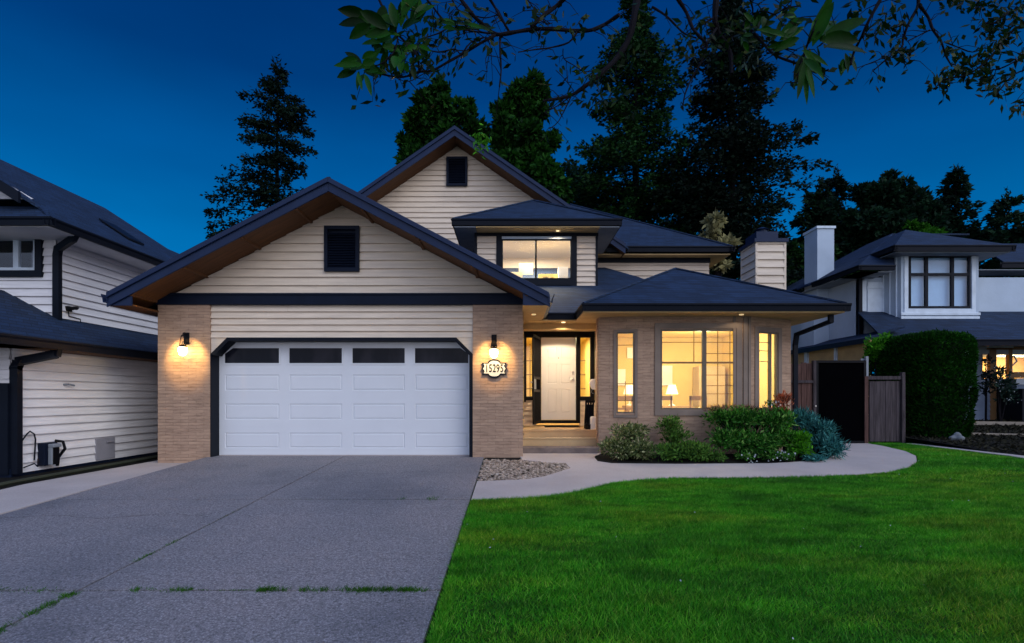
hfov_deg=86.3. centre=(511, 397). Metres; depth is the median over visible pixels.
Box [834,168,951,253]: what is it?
broadleaf tree
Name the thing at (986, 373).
bush
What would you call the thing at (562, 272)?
lampshade
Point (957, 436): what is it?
boulder
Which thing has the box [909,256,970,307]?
window
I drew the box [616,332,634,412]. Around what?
window
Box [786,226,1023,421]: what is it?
neighbour house
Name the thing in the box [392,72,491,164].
broadleaf tree
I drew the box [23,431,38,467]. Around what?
hose
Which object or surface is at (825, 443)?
shrub
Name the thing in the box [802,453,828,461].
shrub
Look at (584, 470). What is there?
walkway
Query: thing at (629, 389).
table lamp
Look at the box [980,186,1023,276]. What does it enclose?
conifer
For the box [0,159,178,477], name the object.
neighbour house
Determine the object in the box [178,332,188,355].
wall lantern
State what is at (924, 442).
ground
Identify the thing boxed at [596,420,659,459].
shrub
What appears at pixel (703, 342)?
window
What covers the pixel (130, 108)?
sky
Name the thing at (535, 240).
window
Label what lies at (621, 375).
picture
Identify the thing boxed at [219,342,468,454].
garage door
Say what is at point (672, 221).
conifer
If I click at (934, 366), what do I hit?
hedge
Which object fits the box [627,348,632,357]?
picture
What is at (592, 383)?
mailbox
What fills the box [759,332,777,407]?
window
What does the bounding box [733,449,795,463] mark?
flowering plant
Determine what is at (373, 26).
overhanging tree
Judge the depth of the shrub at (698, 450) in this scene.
10.04 m
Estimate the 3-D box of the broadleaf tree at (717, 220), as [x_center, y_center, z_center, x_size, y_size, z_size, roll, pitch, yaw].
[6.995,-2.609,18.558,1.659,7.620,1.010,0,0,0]
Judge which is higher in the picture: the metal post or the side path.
the metal post
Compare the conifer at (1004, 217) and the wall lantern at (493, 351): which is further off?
the conifer at (1004, 217)
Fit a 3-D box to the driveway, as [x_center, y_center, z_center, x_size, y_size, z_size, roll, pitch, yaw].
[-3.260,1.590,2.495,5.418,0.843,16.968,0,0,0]
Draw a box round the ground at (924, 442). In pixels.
[424,433,996,642]
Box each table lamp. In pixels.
[623,385,632,405]
[666,385,677,405]
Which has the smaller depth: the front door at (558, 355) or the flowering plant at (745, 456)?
the flowering plant at (745, 456)
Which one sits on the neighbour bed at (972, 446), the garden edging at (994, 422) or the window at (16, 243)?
the garden edging at (994, 422)
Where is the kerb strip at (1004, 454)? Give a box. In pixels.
[906,443,1023,458]
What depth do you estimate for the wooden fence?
13.81 m
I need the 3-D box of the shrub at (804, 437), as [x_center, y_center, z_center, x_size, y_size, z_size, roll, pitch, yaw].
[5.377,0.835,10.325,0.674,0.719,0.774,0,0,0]
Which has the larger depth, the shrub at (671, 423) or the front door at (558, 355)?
the front door at (558, 355)
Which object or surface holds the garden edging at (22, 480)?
on the side strip at (30, 475)
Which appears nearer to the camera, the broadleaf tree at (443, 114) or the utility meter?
the utility meter
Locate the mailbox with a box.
[589,379,594,393]
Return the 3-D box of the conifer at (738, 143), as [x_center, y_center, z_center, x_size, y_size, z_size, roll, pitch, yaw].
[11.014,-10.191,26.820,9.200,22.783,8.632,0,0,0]
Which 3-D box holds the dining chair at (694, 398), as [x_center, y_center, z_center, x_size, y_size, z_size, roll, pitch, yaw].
[4.300,0.470,12.420,0.440,1.000,0.440,0,0,0]
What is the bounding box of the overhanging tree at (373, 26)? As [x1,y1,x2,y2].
[334,0,1023,159]
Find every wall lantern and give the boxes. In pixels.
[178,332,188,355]
[490,335,497,357]
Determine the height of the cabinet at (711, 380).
1.800 m
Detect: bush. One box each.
[861,331,892,380]
[978,354,996,420]
[984,364,1019,421]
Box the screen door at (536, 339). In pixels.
[530,334,540,424]
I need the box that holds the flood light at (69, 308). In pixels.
[65,306,80,322]
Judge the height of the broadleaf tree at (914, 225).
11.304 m
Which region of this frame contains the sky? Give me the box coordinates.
[0,0,1023,372]
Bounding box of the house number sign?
[482,359,506,377]
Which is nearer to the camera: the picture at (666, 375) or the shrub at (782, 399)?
the shrub at (782, 399)
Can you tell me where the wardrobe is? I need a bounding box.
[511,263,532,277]
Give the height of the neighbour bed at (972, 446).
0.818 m
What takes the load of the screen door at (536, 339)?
in the house at (327, 317)
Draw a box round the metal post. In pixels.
[860,356,868,375]
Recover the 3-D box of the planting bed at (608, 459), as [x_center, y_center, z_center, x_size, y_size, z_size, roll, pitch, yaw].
[4.580,1.186,11.122,6.282,0.047,2.880,0,0,-26]
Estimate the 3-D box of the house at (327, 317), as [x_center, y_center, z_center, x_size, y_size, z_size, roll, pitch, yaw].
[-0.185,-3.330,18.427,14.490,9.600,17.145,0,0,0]
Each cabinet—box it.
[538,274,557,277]
[693,366,724,407]
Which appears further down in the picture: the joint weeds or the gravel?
the joint weeds
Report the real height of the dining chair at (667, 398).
1.000 m
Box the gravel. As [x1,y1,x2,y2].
[477,459,569,480]
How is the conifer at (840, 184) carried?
on the ground at (924, 442)
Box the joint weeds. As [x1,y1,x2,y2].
[0,497,445,634]
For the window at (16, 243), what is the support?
in the neighbour house at (102, 357)
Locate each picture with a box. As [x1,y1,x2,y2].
[618,369,625,384]
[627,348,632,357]
[662,366,671,384]
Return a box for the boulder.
[948,432,964,440]
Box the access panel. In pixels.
[95,437,114,460]
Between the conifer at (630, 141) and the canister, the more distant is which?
the conifer at (630, 141)
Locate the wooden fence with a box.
[791,360,815,430]
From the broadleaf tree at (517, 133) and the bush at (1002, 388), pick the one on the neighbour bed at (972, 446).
the bush at (1002, 388)
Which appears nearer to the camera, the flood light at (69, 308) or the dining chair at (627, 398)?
the flood light at (69, 308)
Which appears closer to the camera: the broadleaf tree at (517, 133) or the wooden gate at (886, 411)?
the wooden gate at (886, 411)
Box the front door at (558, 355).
[541,338,575,419]
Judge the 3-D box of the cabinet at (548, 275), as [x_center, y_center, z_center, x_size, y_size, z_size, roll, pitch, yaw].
[1.050,-3.155,15.650,0.600,0.650,0.500,0,0,0]
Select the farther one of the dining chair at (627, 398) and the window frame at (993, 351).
the window frame at (993, 351)
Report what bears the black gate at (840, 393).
on the ground at (924, 442)
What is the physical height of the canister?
0.300 m
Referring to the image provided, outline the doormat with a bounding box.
[544,426,579,426]
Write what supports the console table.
in the house at (327, 317)
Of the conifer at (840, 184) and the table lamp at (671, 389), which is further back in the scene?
the conifer at (840, 184)
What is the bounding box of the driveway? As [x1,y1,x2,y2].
[0,455,483,642]
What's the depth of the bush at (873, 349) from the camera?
15.33 m
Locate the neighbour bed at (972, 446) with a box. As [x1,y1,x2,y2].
[868,420,1023,455]
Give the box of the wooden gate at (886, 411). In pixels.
[864,372,904,442]
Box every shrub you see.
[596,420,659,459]
[649,438,727,462]
[651,414,694,448]
[699,404,804,456]
[702,404,772,453]
[771,390,793,454]
[776,424,815,459]
[787,406,850,459]
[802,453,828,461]
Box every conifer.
[200,54,318,238]
[567,0,725,273]
[646,0,833,292]
[656,147,704,234]
[788,176,851,259]
[813,164,858,224]
[935,164,1006,276]
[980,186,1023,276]
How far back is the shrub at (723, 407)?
10.95 m
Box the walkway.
[471,443,916,499]
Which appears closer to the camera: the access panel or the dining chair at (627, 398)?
the access panel
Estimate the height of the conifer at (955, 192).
17.588 m
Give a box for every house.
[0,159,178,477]
[101,125,851,462]
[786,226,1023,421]
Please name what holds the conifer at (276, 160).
on the ground at (924, 442)
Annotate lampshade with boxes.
[558,267,567,277]
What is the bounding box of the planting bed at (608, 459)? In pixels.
[595,449,837,463]
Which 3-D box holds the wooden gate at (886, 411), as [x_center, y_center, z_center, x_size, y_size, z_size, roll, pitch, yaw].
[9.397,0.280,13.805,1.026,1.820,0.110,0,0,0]
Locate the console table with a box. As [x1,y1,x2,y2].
[622,406,692,411]
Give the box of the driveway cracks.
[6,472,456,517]
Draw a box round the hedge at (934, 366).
[865,328,979,440]
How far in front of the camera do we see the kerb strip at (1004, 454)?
11.47 m
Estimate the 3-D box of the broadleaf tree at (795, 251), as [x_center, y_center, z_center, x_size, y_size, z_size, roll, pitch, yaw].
[16.598,-3.849,29.861,7.726,10.122,3.969,0,0,0]
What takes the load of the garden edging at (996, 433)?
on the neighbour bed at (972, 446)
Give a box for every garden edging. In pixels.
[0,455,157,486]
[973,433,1023,435]
[974,421,1023,425]
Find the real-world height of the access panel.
0.430 m
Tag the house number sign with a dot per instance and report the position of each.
(493, 368)
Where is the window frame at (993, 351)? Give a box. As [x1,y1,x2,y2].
[986,347,1023,419]
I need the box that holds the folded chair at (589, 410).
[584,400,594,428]
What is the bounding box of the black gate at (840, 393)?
[815,360,865,442]
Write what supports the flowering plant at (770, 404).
on the planting bed at (608, 459)
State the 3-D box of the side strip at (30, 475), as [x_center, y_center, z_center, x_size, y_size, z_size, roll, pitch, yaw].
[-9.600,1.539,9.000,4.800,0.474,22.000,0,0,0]
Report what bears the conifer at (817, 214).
on the ground at (924, 442)
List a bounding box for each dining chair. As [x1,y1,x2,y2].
[618,396,632,411]
[662,396,671,407]
[689,396,700,407]
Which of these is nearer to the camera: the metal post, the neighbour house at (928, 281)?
the metal post
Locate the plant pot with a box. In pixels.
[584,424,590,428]
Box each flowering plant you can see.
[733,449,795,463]
[764,400,780,451]
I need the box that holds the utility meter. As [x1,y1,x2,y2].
[38,439,66,465]
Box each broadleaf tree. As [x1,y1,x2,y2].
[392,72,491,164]
[488,66,578,204]
[560,154,709,233]
[698,208,743,276]
[786,239,880,286]
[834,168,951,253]
[902,218,948,232]
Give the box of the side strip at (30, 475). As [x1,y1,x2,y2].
[0,454,157,489]
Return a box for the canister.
[590,416,595,428]
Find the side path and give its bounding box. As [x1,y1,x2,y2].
[0,460,183,514]
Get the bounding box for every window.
[0,240,33,269]
[502,239,570,278]
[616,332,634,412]
[661,329,732,409]
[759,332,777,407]
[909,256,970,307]

